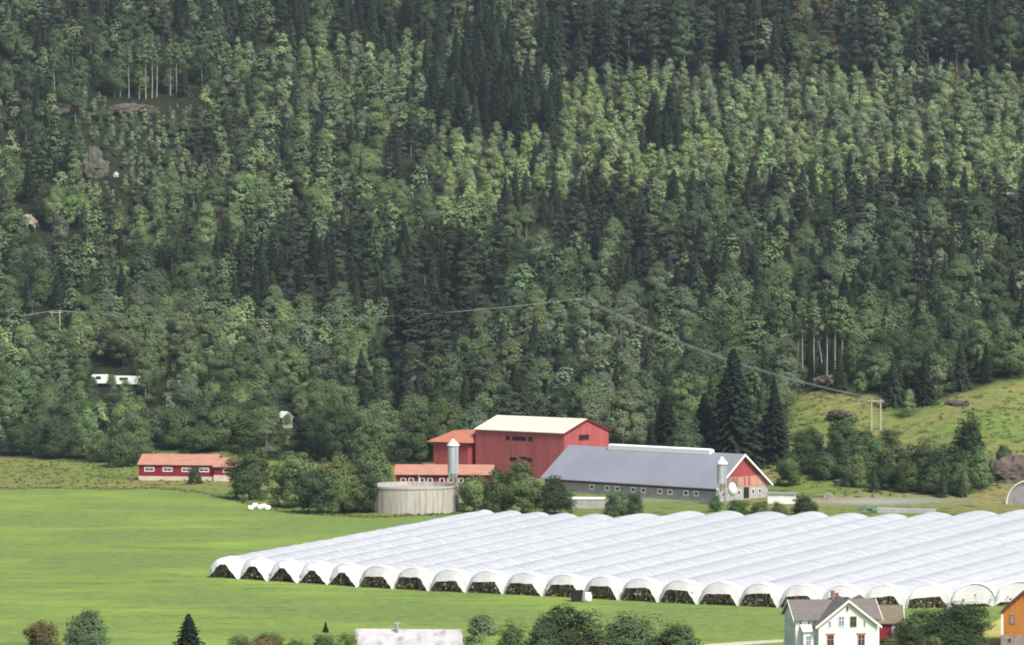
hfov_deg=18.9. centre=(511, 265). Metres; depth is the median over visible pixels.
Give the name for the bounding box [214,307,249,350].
birch tree
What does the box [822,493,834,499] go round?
straw heap
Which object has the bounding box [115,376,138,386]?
trailer
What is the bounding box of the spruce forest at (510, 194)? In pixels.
[0,0,1023,413]
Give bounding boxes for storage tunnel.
[1006,481,1023,504]
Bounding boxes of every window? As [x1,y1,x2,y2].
[144,467,153,471]
[163,467,171,471]
[181,467,189,471]
[199,468,208,471]
[589,484,593,489]
[604,485,609,490]
[657,488,662,493]
[667,489,672,494]
[683,490,688,495]
[693,491,698,496]
[806,635,810,644]
[813,635,815,644]
[827,634,833,644]
[838,616,844,626]
[850,616,856,626]
[858,634,864,644]
[1010,614,1014,623]
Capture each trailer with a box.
[92,374,108,385]
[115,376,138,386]
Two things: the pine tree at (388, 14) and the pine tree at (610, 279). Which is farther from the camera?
the pine tree at (388, 14)
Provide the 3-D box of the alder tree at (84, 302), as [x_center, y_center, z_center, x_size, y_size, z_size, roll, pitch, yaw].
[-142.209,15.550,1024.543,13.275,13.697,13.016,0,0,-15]
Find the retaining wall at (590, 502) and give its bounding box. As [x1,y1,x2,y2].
[570,497,605,507]
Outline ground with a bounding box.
[0,0,1023,517]
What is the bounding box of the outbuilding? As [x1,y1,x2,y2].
[878,605,904,641]
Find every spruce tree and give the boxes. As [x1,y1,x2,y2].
[20,155,35,202]
[21,277,33,314]
[24,128,40,170]
[29,25,41,62]
[33,163,48,206]
[45,272,66,319]
[46,241,54,269]
[51,259,69,297]
[69,0,88,24]
[76,202,88,244]
[87,53,98,83]
[105,0,117,24]
[112,227,128,264]
[116,265,127,303]
[158,34,165,65]
[167,0,182,7]
[168,235,183,278]
[171,0,183,29]
[172,613,205,644]
[176,63,190,96]
[180,4,194,46]
[180,210,196,252]
[190,0,201,24]
[195,0,210,40]
[211,233,222,267]
[218,3,235,44]
[220,217,236,258]
[231,276,239,305]
[232,7,252,53]
[232,233,253,280]
[252,279,262,315]
[258,270,266,316]
[262,270,277,327]
[268,224,282,275]
[286,85,298,118]
[293,258,304,305]
[294,4,309,48]
[303,0,312,40]
[305,222,318,270]
[308,0,317,14]
[308,280,319,336]
[312,236,329,282]
[323,259,339,314]
[338,0,350,35]
[340,0,352,22]
[346,222,362,275]
[350,0,365,29]
[350,349,371,408]
[351,285,362,319]
[357,381,369,411]
[360,0,380,45]
[361,0,375,16]
[372,279,384,327]
[375,0,385,31]
[375,234,391,289]
[386,310,402,352]
[387,314,398,371]
[390,137,406,180]
[392,352,411,417]
[395,221,412,258]
[397,240,420,292]
[398,242,405,265]
[402,3,418,48]
[414,16,434,62]
[415,38,432,88]
[422,264,442,315]
[424,259,441,309]
[428,56,444,101]
[428,74,438,121]
[428,369,441,413]
[431,15,447,60]
[433,34,448,80]
[433,66,440,115]
[435,79,454,133]
[436,239,452,283]
[437,252,460,308]
[438,1,448,39]
[447,85,472,142]
[449,46,462,88]
[457,373,470,423]
[459,35,470,87]
[466,44,481,88]
[466,95,483,143]
[479,96,493,138]
[480,8,492,55]
[489,82,506,134]
[490,35,501,80]
[491,285,507,330]
[496,47,507,85]
[496,320,508,379]
[501,238,516,271]
[502,82,512,128]
[503,0,508,21]
[504,98,514,138]
[505,89,533,144]
[507,363,519,406]
[511,65,527,114]
[513,377,532,415]
[519,171,534,211]
[519,373,534,415]
[521,58,530,109]
[524,316,542,377]
[525,77,540,123]
[527,88,539,135]
[530,56,547,101]
[533,0,549,55]
[536,88,546,136]
[536,186,548,224]
[538,94,561,145]
[540,11,567,75]
[545,201,558,245]
[546,76,559,124]
[546,280,555,311]
[554,79,566,121]
[554,192,567,240]
[556,10,570,60]
[561,0,576,47]
[565,29,589,80]
[573,341,582,381]
[575,170,592,218]
[580,184,592,230]
[581,0,599,55]
[589,222,601,261]
[593,3,612,69]
[595,11,623,77]
[609,365,621,396]
[612,245,626,306]
[615,197,635,258]
[615,255,634,309]
[617,17,632,65]
[622,308,632,338]
[625,0,647,58]
[630,186,646,243]
[632,248,647,297]
[636,331,655,380]
[640,345,652,369]
[644,422,656,445]
[645,92,661,138]
[645,394,678,445]
[646,304,657,341]
[647,116,663,158]
[653,402,659,435]
[659,111,672,149]
[661,169,680,220]
[662,88,678,130]
[668,264,683,298]
[670,116,684,159]
[680,0,699,51]
[683,0,697,19]
[684,252,700,300]
[686,169,698,212]
[691,392,716,447]
[693,217,709,276]
[695,284,709,322]
[702,348,773,468]
[704,236,722,290]
[706,373,715,416]
[708,13,727,68]
[714,7,727,52]
[716,242,732,293]
[724,25,742,81]
[725,2,748,67]
[736,243,748,282]
[740,157,762,205]
[743,0,763,61]
[744,0,751,24]
[745,243,761,283]
[747,255,759,303]
[749,352,771,404]
[753,389,796,465]
[755,388,765,429]
[762,22,788,82]
[769,208,785,259]
[769,375,779,400]
[778,7,806,74]
[783,244,794,280]
[792,164,812,218]
[802,241,815,292]
[802,305,809,330]
[804,341,812,369]
[805,359,814,387]
[807,1,829,11]
[808,167,818,213]
[809,243,818,281]
[810,350,817,373]
[815,251,824,303]
[815,346,826,376]
[816,225,826,264]
[817,325,829,356]
[819,359,825,388]
[826,313,837,338]
[826,339,834,370]
[828,348,848,393]
[832,182,840,233]
[834,272,848,320]
[842,189,855,240]
[845,288,855,323]
[861,16,885,73]
[866,174,878,224]
[868,470,880,492]
[873,201,887,244]
[882,356,905,408]
[888,353,905,399]
[902,8,930,75]
[904,0,920,42]
[908,166,927,223]
[911,185,929,237]
[911,296,921,329]
[912,354,939,407]
[918,279,928,313]
[921,3,940,56]
[926,259,939,308]
[934,3,948,53]
[934,292,946,337]
[935,467,948,497]
[947,245,960,289]
[948,339,973,391]
[951,8,968,59]
[955,469,968,497]
[960,166,970,217]
[960,229,973,277]
[961,15,980,66]
[964,0,974,30]
[973,26,998,78]
[973,247,985,286]
[978,0,1002,52]
[978,342,994,383]
[979,4,999,60]
[982,300,991,328]
[993,187,1006,231]
[1010,277,1019,303]
[1013,299,1023,337]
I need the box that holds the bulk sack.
[583,592,591,601]
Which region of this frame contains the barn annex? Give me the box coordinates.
[426,430,474,463]
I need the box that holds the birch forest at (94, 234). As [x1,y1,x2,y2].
[0,0,1023,443]
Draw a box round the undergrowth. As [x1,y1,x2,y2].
[7,22,1023,459]
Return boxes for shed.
[137,451,264,480]
[355,622,462,644]
[394,464,494,491]
[766,492,796,503]
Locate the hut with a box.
[277,411,293,428]
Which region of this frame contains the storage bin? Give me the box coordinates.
[569,590,582,601]
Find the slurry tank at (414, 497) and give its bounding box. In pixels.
[369,481,460,513]
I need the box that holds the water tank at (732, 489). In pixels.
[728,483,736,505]
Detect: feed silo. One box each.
[447,439,459,483]
[716,457,727,505]
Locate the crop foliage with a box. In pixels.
[210,564,1011,608]
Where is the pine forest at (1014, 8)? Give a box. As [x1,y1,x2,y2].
[0,0,1023,407]
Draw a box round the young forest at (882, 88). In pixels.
[28,0,1023,456]
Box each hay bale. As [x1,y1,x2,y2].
[248,505,253,510]
[256,505,262,509]
[264,505,270,510]
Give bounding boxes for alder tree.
[0,148,21,172]
[0,185,16,210]
[0,207,29,241]
[0,362,27,391]
[1,169,23,200]
[1,272,16,298]
[1,374,40,416]
[4,420,40,455]
[5,260,32,296]
[9,160,25,187]
[28,267,57,304]
[30,406,49,428]
[32,377,64,410]
[33,384,60,413]
[33,414,67,450]
[35,415,73,458]
[50,313,65,331]
[57,400,83,445]
[61,192,96,224]
[65,380,88,405]
[68,293,101,325]
[71,412,98,459]
[78,271,102,297]
[78,395,107,425]
[85,431,110,462]
[95,105,108,120]
[101,203,132,235]
[101,392,122,431]
[101,433,145,467]
[107,401,139,437]
[111,394,146,433]
[113,409,149,440]
[120,414,154,461]
[124,239,156,277]
[125,228,154,255]
[129,119,143,135]
[136,151,146,163]
[137,423,156,457]
[144,267,173,299]
[144,294,159,320]
[145,405,168,442]
[148,142,161,158]
[150,166,158,175]
[158,287,186,305]
[158,405,191,449]
[163,118,179,136]
[163,149,178,165]
[168,212,200,241]
[168,261,200,290]
[168,291,190,310]
[173,146,183,155]
[174,373,203,407]
[175,274,206,299]
[178,117,189,129]
[178,425,230,453]
[180,184,188,202]
[181,403,214,431]
[182,237,217,267]
[183,124,194,140]
[191,252,216,284]
[200,380,220,406]
[203,307,228,323]
[205,368,229,395]
[206,390,234,410]
[206,403,244,445]
[219,399,250,434]
[221,350,248,375]
[224,379,253,403]
[226,170,255,193]
[228,409,288,453]
[235,408,266,441]
[241,392,280,415]
[242,316,268,351]
[243,378,259,396]
[243,404,281,430]
[245,178,269,212]
[250,170,275,195]
[251,184,278,222]
[251,347,282,383]
[255,386,280,411]
[261,381,290,412]
[271,320,297,343]
[279,138,311,169]
[285,159,315,193]
[293,406,335,451]
[294,379,318,409]
[294,409,314,432]
[296,377,326,401]
[298,184,325,211]
[304,130,335,159]
[304,390,327,411]
[308,379,351,405]
[311,398,364,463]
[324,353,356,387]
[331,149,350,174]
[335,384,360,413]
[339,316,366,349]
[342,409,388,456]
[343,411,396,458]
[344,405,383,445]
[356,145,385,175]
[361,171,385,195]
[369,399,400,437]
[373,382,399,405]
[374,178,402,211]
[377,178,409,191]
[393,406,431,452]
[394,405,441,463]
[395,393,429,429]
[401,214,423,252]
[402,396,428,418]
[410,183,438,213]
[418,206,446,233]
[427,389,461,434]
[427,397,471,459]
[475,194,498,227]
[477,227,512,258]
[494,264,527,295]
[510,235,531,269]
[535,268,564,298]
[551,247,577,275]
[556,274,582,297]
[643,289,672,314]
[643,364,670,394]
[648,387,680,425]
[651,347,679,380]
[654,356,700,385]
[661,382,689,401]
[665,370,715,426]
[666,420,710,448]
[669,292,698,326]
[673,401,698,427]
[692,373,719,406]
[708,294,727,327]
[712,344,746,371]
[713,304,745,347]
[713,365,753,397]
[715,346,753,384]
[734,345,757,367]
[753,388,788,423]
[754,412,793,451]
[774,453,802,485]
[787,426,824,473]
[822,408,866,478]
[846,310,882,357]
[850,433,885,483]
[856,342,890,383]
[862,349,907,392]
[867,325,910,348]
[871,303,886,322]
[875,290,893,309]
[877,443,913,485]
[880,305,913,331]
[880,329,906,358]
[885,342,930,388]
[888,278,920,319]
[890,301,910,329]
[896,324,918,340]
[896,435,938,485]
[899,329,934,373]
[909,312,943,345]
[909,323,946,351]
[914,312,943,334]
[923,442,968,494]
[926,276,964,316]
[927,339,958,381]
[931,287,963,327]
[945,314,979,348]
[948,410,986,459]
[957,320,994,361]
[958,298,984,321]
[960,274,982,310]
[962,327,1000,368]
[962,445,994,489]
[976,279,1009,312]
[977,295,1014,321]
[985,319,1010,356]
[990,326,1023,375]
[995,443,1012,459]
[999,299,1023,330]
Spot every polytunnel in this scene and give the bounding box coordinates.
[209,510,492,578]
[240,510,521,580]
[269,512,548,582]
[299,513,576,584]
[328,514,612,586]
[359,513,657,588]
[394,511,704,590]
[430,511,743,592]
[467,511,786,593]
[504,511,828,595]
[544,513,867,597]
[582,513,907,600]
[619,512,951,601]
[659,511,997,604]
[698,510,1023,605]
[739,517,1023,607]
[779,528,1023,606]
[822,539,1023,598]
[864,550,1023,608]
[905,561,1023,608]
[950,571,1023,607]
[995,581,1023,605]
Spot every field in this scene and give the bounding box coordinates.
[0,489,1005,644]
[976,618,1000,644]
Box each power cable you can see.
[0,298,868,397]
[30,298,875,397]
[36,299,872,397]
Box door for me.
[744,487,748,497]
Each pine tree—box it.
[0,182,9,212]
[0,192,8,221]
[19,141,36,172]
[34,179,43,212]
[36,0,51,41]
[47,7,65,37]
[58,5,67,41]
[61,0,75,18]
[64,134,80,162]
[72,0,88,25]
[99,187,113,212]
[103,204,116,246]
[129,190,140,221]
[131,182,143,206]
[133,0,148,33]
[141,171,155,205]
[156,6,172,37]
[181,221,195,252]
[187,118,203,153]
[194,106,205,125]
[201,126,218,167]
[207,184,219,218]
[223,171,236,201]
[224,0,236,26]
[225,123,242,153]
[252,12,269,50]
[262,207,272,234]
[268,213,290,253]
[274,7,289,32]
[275,267,293,300]
[276,0,294,33]
[282,228,301,276]
[282,281,298,320]
[285,127,295,147]
[288,194,301,226]
[290,218,307,257]
[291,242,313,282]
[312,134,322,165]
[313,262,332,314]
[325,0,337,30]
[328,221,340,256]
[328,241,349,279]
[330,7,349,39]
[331,121,346,148]
[331,138,343,157]
[346,213,368,251]
[348,205,361,233]
[352,361,373,401]
[356,238,378,273]
[358,260,375,310]
[374,293,434,366]
[377,205,391,233]
[379,0,399,26]
[380,245,396,280]
[382,7,397,35]
[382,142,391,165]
[392,130,408,158]
[396,364,419,411]
[397,259,420,301]
[402,283,419,312]
[403,111,420,156]
[406,277,425,307]
[409,217,425,259]
[410,142,423,175]
[413,0,422,32]
[413,323,433,364]
[415,229,435,284]
[418,304,452,369]
[418,311,443,366]
[419,298,433,340]
[425,164,435,190]
[430,258,440,282]
[438,277,455,312]
[440,298,457,333]
[443,230,458,265]
[447,309,462,348]
[449,253,474,307]
[457,227,475,263]
[457,268,480,326]
[458,267,476,300]
[458,342,475,384]
[464,291,472,324]
[468,251,485,298]
[473,0,488,9]
[473,293,492,335]
[473,360,498,391]
[480,264,494,309]
[488,225,505,261]
[488,384,514,418]
[489,265,508,298]
[507,312,520,337]
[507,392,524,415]
[517,355,530,378]
[522,197,537,232]
[529,190,538,218]
[534,398,548,416]
[538,0,556,19]
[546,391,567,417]
[548,213,562,255]
[549,0,573,37]
[552,317,569,356]
[557,385,573,417]
[567,179,578,207]
[570,0,591,31]
[572,205,591,245]
[582,19,594,62]
[587,9,601,61]
[587,210,603,243]
[588,163,609,209]
[593,310,611,347]
[595,179,613,232]
[604,258,617,295]
[606,0,624,39]
[608,156,629,208]
[611,170,628,206]
[613,5,644,73]
[615,232,633,274]
[621,0,646,34]
[624,197,634,227]
[629,311,653,356]
[633,249,656,306]
[634,0,667,63]
[638,215,653,254]
[645,16,666,70]
[656,0,677,60]
[657,226,681,273]
[668,229,684,269]
[675,211,693,253]
[690,12,704,65]
[693,178,711,220]
[695,0,718,8]
[695,238,708,272]
[696,0,716,53]
[696,7,715,63]
[696,28,714,65]
[718,0,733,38]
[722,10,747,56]
[723,163,742,219]
[730,0,748,27]
[732,201,743,231]
[742,11,767,76]
[744,197,760,238]
[745,0,762,13]
[748,185,765,218]
[758,191,773,239]
[763,0,781,33]
[771,0,783,16]
[774,174,788,211]
[776,0,795,9]
[776,162,795,199]
[788,191,813,236]
[815,207,833,241]
[821,25,836,67]
[823,0,837,35]
[828,167,845,203]
[837,202,855,236]
[838,0,847,29]
[842,19,851,53]
[843,15,865,72]
[844,28,865,72]
[846,202,868,239]
[851,183,870,221]
[857,241,875,282]
[858,0,877,64]
[860,16,885,72]
[868,174,894,213]
[873,0,892,23]
[874,163,895,206]
[879,254,894,287]
[884,194,896,228]
[887,157,908,204]
[888,0,907,15]
[899,197,914,239]
[908,170,927,207]
[913,206,935,244]
[915,249,929,286]
[919,79,928,108]
[920,4,941,63]
[923,163,947,205]
[935,0,946,12]
[941,2,973,71]
[942,0,965,24]
[951,188,968,220]
[956,201,968,249]
[971,0,982,33]
[979,174,999,233]
[980,191,998,228]
[988,10,1014,67]
[991,177,1011,205]
[992,0,1008,15]
[1002,196,1023,239]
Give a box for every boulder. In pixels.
[21,214,38,231]
[25,102,83,115]
[79,146,107,179]
[108,103,155,116]
[454,308,490,325]
[555,65,568,76]
[803,40,840,58]
[812,375,850,389]
[826,410,851,418]
[832,477,864,486]
[944,399,969,406]
[990,453,1023,483]
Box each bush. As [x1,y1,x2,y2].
[22,619,61,644]
[185,466,203,483]
[221,447,280,501]
[226,635,255,644]
[249,631,284,644]
[267,450,316,507]
[283,638,310,644]
[291,462,341,513]
[312,633,334,644]
[319,451,368,514]
[335,632,358,644]
[336,460,378,512]
[353,444,396,504]
[455,473,488,511]
[483,467,514,512]
[495,618,528,644]
[498,458,545,513]
[519,621,567,644]
[529,603,602,644]
[534,475,577,514]
[581,619,621,644]
[602,490,628,516]
[604,609,667,644]
[625,491,644,514]
[643,620,703,644]
[807,429,823,439]
[809,444,844,480]
[839,453,869,487]
[855,428,874,443]
[870,464,899,489]
[877,428,903,447]
[879,636,898,644]
[888,607,943,643]
[893,460,923,491]
[898,622,931,644]
[916,463,946,493]
[916,614,983,644]
[919,636,944,644]
[937,601,996,637]
[944,463,975,493]
[963,636,989,644]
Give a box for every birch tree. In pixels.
[0,20,25,55]
[0,64,19,103]
[0,286,28,338]
[0,337,11,371]
[0,385,23,427]
[3,230,33,272]
[4,324,36,369]
[8,0,36,27]
[16,105,34,145]
[17,59,42,98]
[17,367,33,391]
[18,121,51,158]
[22,336,53,390]
[25,242,55,281]
[32,181,58,222]
[33,315,59,359]
[43,185,73,228]
[44,359,74,402]
[45,26,65,63]
[46,331,92,389]
[47,215,71,251]
[48,44,59,89]
[48,48,71,84]
[48,72,83,104]
[53,118,70,157]
[59,608,113,644]
[61,123,86,161]
[62,168,87,199]
[63,91,90,127]
[63,310,103,359]
[65,346,95,390]
[68,57,92,93]
[80,23,100,57]
[82,305,110,356]
[85,376,99,400]
[89,36,110,71]
[92,61,110,91]
[94,0,110,13]
[96,292,123,342]
[96,311,131,361]
[100,57,132,95]
[105,374,118,398]
[107,314,140,366]
[112,27,136,62]
[112,54,134,90]
[115,46,124,96]
[116,379,134,400]
[120,9,145,48]
[121,304,148,355]
[122,45,132,79]
[124,285,156,322]
[126,203,154,238]
[128,323,170,378]
[130,63,150,96]
[132,53,162,90]
[133,345,164,395]
[134,41,144,98]
[135,375,156,403]
[141,35,149,98]
[141,42,163,79]
[144,175,167,208]
[144,270,166,306]
[144,306,176,342]
[147,33,156,98]
[149,0,172,32]
[149,198,169,231]
[149,314,175,365]
[153,35,162,97]
[154,224,187,266]
[156,293,174,314]
[158,53,178,84]
[160,64,179,92]
[160,310,194,364]
[161,164,182,205]
[162,380,179,402]
[164,38,175,95]
[166,297,200,345]
[166,340,207,394]
[168,325,207,371]
[172,35,180,95]
[173,42,196,79]
[179,1,200,32]
[180,39,190,65]
[181,28,197,62]
[181,178,207,217]
[187,294,206,336]
[189,44,217,84]
[190,216,219,252]
[194,201,216,243]
[195,310,219,363]
[200,171,228,215]
[200,322,233,363]
[203,63,222,99]
[203,341,238,389]
[204,391,215,407]
[207,10,231,48]
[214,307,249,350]
[219,203,247,247]
[226,340,255,386]
[227,48,252,83]
[227,128,254,169]
[231,387,249,404]
[245,326,268,362]
[246,348,273,388]
[247,76,267,113]
[254,418,280,456]
[256,285,286,333]
[266,298,298,342]
[268,330,290,366]
[272,343,308,402]
[278,352,302,383]
[279,414,293,436]
[288,291,318,334]
[292,389,309,417]
[294,304,317,352]
[295,78,311,108]
[297,45,314,79]
[303,343,333,383]
[304,425,328,457]
[305,0,341,47]
[307,18,329,52]
[307,411,332,451]
[309,190,334,227]
[321,300,348,343]
[323,281,358,323]
[327,387,349,427]
[330,331,350,371]
[340,342,376,388]
[341,141,369,185]
[344,329,372,373]
[351,317,376,353]
[354,196,379,238]
[365,96,387,136]
[366,325,399,375]
[366,371,391,405]
[369,333,398,387]
[370,357,392,390]
[371,134,385,165]
[377,256,405,301]
[382,0,402,20]
[383,408,404,450]
[387,340,430,395]
[388,179,413,220]
[416,144,447,190]
[417,0,438,36]
[421,354,445,403]
[429,350,471,404]
[444,0,466,31]
[446,334,476,389]
[454,403,487,429]
[462,307,491,338]
[463,614,496,644]
[468,333,497,378]
[468,347,504,401]
[469,397,495,427]
[473,372,512,414]
[474,392,497,417]
[495,337,523,398]
[497,204,526,246]
[498,286,530,334]
[513,282,549,328]
[516,303,553,354]
[517,370,545,414]
[518,204,536,247]
[525,305,581,369]
[526,229,554,268]
[528,357,555,400]
[529,328,565,390]
[535,393,568,417]
[545,285,575,329]
[553,351,581,400]
[555,307,591,351]
[559,295,612,370]
[562,382,583,417]
[566,375,610,417]
[568,322,597,364]
[569,345,612,397]
[570,248,602,296]
[578,391,615,443]
[580,371,615,437]
[583,395,614,439]
[588,287,611,321]
[591,306,628,349]
[596,289,655,368]
[598,217,630,263]
[600,388,647,444]
[606,379,655,444]
[616,344,643,389]
[618,280,654,323]
[628,375,659,437]
[644,260,672,304]
[651,201,690,255]
[665,284,698,331]
[666,0,698,57]
[667,18,705,68]
[674,335,711,381]
[675,311,705,355]
[677,351,709,393]
[678,195,714,249]
[684,322,719,372]
[685,381,715,411]
[701,187,737,243]
[708,173,733,228]
[709,315,739,366]
[711,347,732,381]
[717,292,751,338]
[721,259,741,296]
[725,361,752,398]
[729,1,750,18]
[731,212,762,254]
[732,279,756,315]
[742,408,761,454]
[746,285,772,331]
[751,267,786,320]
[751,334,786,375]
[754,195,793,240]
[767,367,795,413]
[768,263,794,305]
[769,338,807,392]
[770,305,800,349]
[770,358,807,407]
[773,260,798,302]
[780,306,794,340]
[783,244,803,265]
[786,33,813,79]
[789,263,796,306]
[790,260,822,307]
[791,220,823,266]
[791,256,817,296]
[791,301,807,367]
[792,278,810,313]
[793,295,809,370]
[794,0,813,27]
[805,291,822,374]
[808,0,838,18]
[808,191,835,242]
[810,34,838,74]
[810,301,825,363]
[811,255,841,310]
[819,294,834,374]
[822,250,850,302]
[826,285,841,368]
[834,296,849,353]
[836,327,865,369]
[842,307,856,376]
[842,333,865,381]
[845,224,879,275]
[849,371,868,395]
[852,307,883,363]
[853,290,882,325]
[856,255,888,297]
[876,218,913,267]
[877,20,906,74]
[877,204,914,249]
[880,258,912,300]
[884,233,915,282]
[896,6,926,60]
[901,388,916,416]
[912,197,952,251]
[916,0,941,21]
[927,352,956,397]
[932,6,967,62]
[942,311,967,344]
[945,253,979,305]
[960,194,997,248]
[967,329,994,375]
[969,232,997,281]
[983,239,1021,295]
[989,308,1004,325]
[989,313,1012,356]
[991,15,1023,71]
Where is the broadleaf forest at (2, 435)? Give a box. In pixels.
[0,181,1023,447]
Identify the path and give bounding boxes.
[703,639,782,644]
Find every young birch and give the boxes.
[79,104,86,120]
[80,92,87,107]
[81,85,88,99]
[85,112,90,123]
[88,125,94,136]
[89,100,98,116]
[91,125,100,141]
[98,117,103,128]
[103,146,112,160]
[106,127,112,143]
[109,124,115,137]
[112,143,119,156]
[117,135,124,150]
[120,117,128,132]
[120,152,129,169]
[121,174,129,191]
[128,109,135,123]
[128,149,135,164]
[128,162,134,174]
[128,170,135,182]
[129,177,135,193]
[235,98,249,125]
[243,40,257,69]
[247,118,258,146]
[254,106,269,131]
[261,70,274,101]
[268,50,281,72]
[273,86,285,115]
[282,53,294,80]
[282,109,295,136]
[296,119,309,145]
[303,105,311,134]
[309,83,319,106]
[313,39,331,67]
[314,70,325,97]
[320,118,335,141]
[321,51,338,80]
[325,75,337,100]
[330,93,344,119]
[332,114,346,136]
[336,80,347,109]
[342,104,356,132]
[344,41,360,67]
[347,63,358,87]
[353,110,369,139]
[373,52,386,77]
[378,62,390,87]
[381,119,390,142]
[384,54,398,79]
[385,68,399,94]
[386,103,398,129]
[395,27,414,54]
[400,52,412,78]
[411,44,423,73]
[435,125,446,148]
[436,153,445,177]
[437,108,453,138]
[438,196,453,226]
[441,161,458,189]
[444,35,453,60]
[444,185,455,216]
[446,128,461,153]
[446,135,467,164]
[448,158,464,183]
[462,143,478,173]
[462,164,476,189]
[465,105,472,129]
[465,170,476,189]
[469,137,482,162]
[469,188,478,211]
[470,127,484,153]
[477,160,487,179]
[478,172,493,198]
[480,138,500,167]
[487,179,501,204]
[489,153,504,180]
[493,121,503,145]
[502,141,512,164]
[506,150,519,179]
[516,9,525,28]
[517,140,533,164]
[518,132,531,156]
[523,4,533,24]
[529,122,541,146]
[531,0,539,18]
[531,162,539,182]
[534,166,546,190]
[543,141,552,161]
[550,157,567,187]
[556,177,567,200]
[557,108,573,135]
[560,129,571,152]
[560,169,569,193]
[561,81,571,109]
[564,133,577,158]
[565,157,575,182]
[567,105,579,126]
[570,90,582,114]
[571,77,581,98]
[573,144,584,164]
[577,117,586,136]
[578,95,595,122]
[581,127,600,154]
[585,70,596,98]
[586,155,595,177]
[588,98,595,117]
[588,164,607,192]
[592,103,608,132]
[593,88,605,109]
[593,237,614,272]
[596,119,607,141]
[597,252,616,288]
[599,160,610,185]
[600,154,613,180]
[601,62,613,82]
[601,77,614,101]
[607,127,620,153]
[608,170,617,201]
[611,69,621,88]
[615,128,625,153]
[616,81,630,108]
[619,93,634,119]
[620,151,634,178]
[621,85,639,112]
[621,137,636,165]
[625,61,636,80]
[628,165,645,194]
[629,144,641,166]
[637,153,652,184]
[638,94,648,117]
[645,80,662,106]
[647,58,659,79]
[652,151,669,182]
[654,180,666,206]
[658,72,675,100]
[658,91,665,115]
[669,151,684,179]
[671,71,684,92]
[679,133,699,164]
[680,150,691,174]
[681,69,689,87]
[683,100,692,121]
[688,91,702,116]
[689,75,700,95]
[689,133,702,158]
[697,152,709,173]
[698,62,709,81]
[699,66,712,89]
[700,123,713,154]
[701,77,717,107]
[701,141,713,163]
[702,84,717,111]
[703,232,712,264]
[704,89,722,118]
[707,108,720,127]
[709,120,725,147]
[709,165,723,183]
[711,273,728,303]
[717,82,729,106]
[718,62,728,82]
[718,148,727,175]
[718,218,736,244]
[728,127,742,154]
[730,103,747,132]
[732,143,747,173]
[735,84,746,104]
[735,156,746,177]
[740,89,756,121]
[740,121,757,146]
[743,65,755,86]
[747,105,764,129]
[749,120,758,138]
[753,82,765,103]
[753,95,761,111]
[757,102,769,123]
[757,166,768,191]
[760,128,775,158]
[762,64,773,88]
[764,105,776,131]
[766,73,786,94]
[769,90,780,114]
[770,110,788,137]
[770,138,791,167]
[779,106,790,124]
[781,120,796,141]
[783,135,794,157]
[784,82,802,113]
[786,133,810,162]
[787,209,796,241]
[790,102,807,130]
[792,151,803,173]
[793,144,812,169]
[795,121,808,150]
[804,201,816,225]
[805,88,814,115]
[805,121,816,141]
[806,140,815,160]
[809,97,825,125]
[810,63,820,85]
[812,112,828,134]
[813,132,822,153]
[816,95,829,118]
[817,71,830,95]
[822,130,842,159]
[823,82,841,112]
[823,84,835,103]
[829,148,844,174]
[830,109,847,139]
[831,153,846,183]
[832,70,844,99]
[836,81,849,108]
[836,127,856,159]
[839,117,856,141]
[844,100,856,127]
[845,146,863,174]
[850,71,867,100]
[851,114,861,138]
[854,91,875,117]
[855,123,869,152]
[857,105,872,129]
[861,136,882,163]
[861,147,879,171]
[864,101,874,125]
[867,161,879,179]
[870,61,880,84]
[872,92,880,115]
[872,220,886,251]
[873,100,891,131]
[875,132,885,157]
[883,120,893,140]
[883,142,893,169]
[887,93,896,117]
[893,78,906,107]
[893,121,907,149]
[897,133,913,157]
[901,112,910,135]
[903,76,915,103]
[905,97,917,125]
[908,115,929,142]
[909,122,926,151]
[917,97,925,114]
[920,161,930,187]
[922,100,938,122]
[923,111,941,140]
[925,65,935,83]
[930,92,943,114]
[932,71,943,91]
[933,247,947,277]
[934,153,948,178]
[938,82,951,112]
[939,106,955,136]
[941,71,955,98]
[942,142,952,165]
[944,61,957,81]
[950,134,960,156]
[950,147,962,175]
[951,74,967,94]
[953,97,963,115]
[956,103,970,129]
[961,58,970,79]
[961,92,977,119]
[961,161,976,193]
[963,127,983,158]
[969,75,985,100]
[969,118,982,145]
[972,155,980,174]
[973,134,995,164]
[974,149,994,178]
[975,112,985,138]
[984,65,995,86]
[985,86,994,109]
[988,73,1007,101]
[989,94,1004,120]
[989,124,1007,152]
[991,147,1007,171]
[991,157,1006,181]
[994,166,1020,193]
[996,80,1010,107]
[1000,122,1018,153]
[1001,137,1010,161]
[1004,71,1017,94]
[1007,93,1021,120]
[1012,162,1022,183]
[1014,84,1023,106]
[1015,110,1023,133]
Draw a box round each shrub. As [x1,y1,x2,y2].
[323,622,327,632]
[708,494,722,511]
[724,499,750,515]
[747,502,768,514]
[769,501,788,514]
[790,492,818,513]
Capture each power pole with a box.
[49,311,62,326]
[577,300,587,353]
[868,399,883,430]
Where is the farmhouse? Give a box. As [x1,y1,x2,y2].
[781,590,882,644]
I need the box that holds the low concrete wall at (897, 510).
[877,507,935,512]
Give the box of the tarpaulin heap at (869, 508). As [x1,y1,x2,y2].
[857,506,879,510]
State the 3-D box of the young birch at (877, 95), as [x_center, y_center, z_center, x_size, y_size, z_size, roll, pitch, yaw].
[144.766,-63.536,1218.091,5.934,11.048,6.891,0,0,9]
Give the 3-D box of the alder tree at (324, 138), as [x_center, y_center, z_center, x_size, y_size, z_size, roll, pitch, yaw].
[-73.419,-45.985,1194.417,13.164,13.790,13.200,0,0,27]
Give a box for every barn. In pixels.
[473,415,610,477]
[540,444,772,501]
[999,590,1023,644]

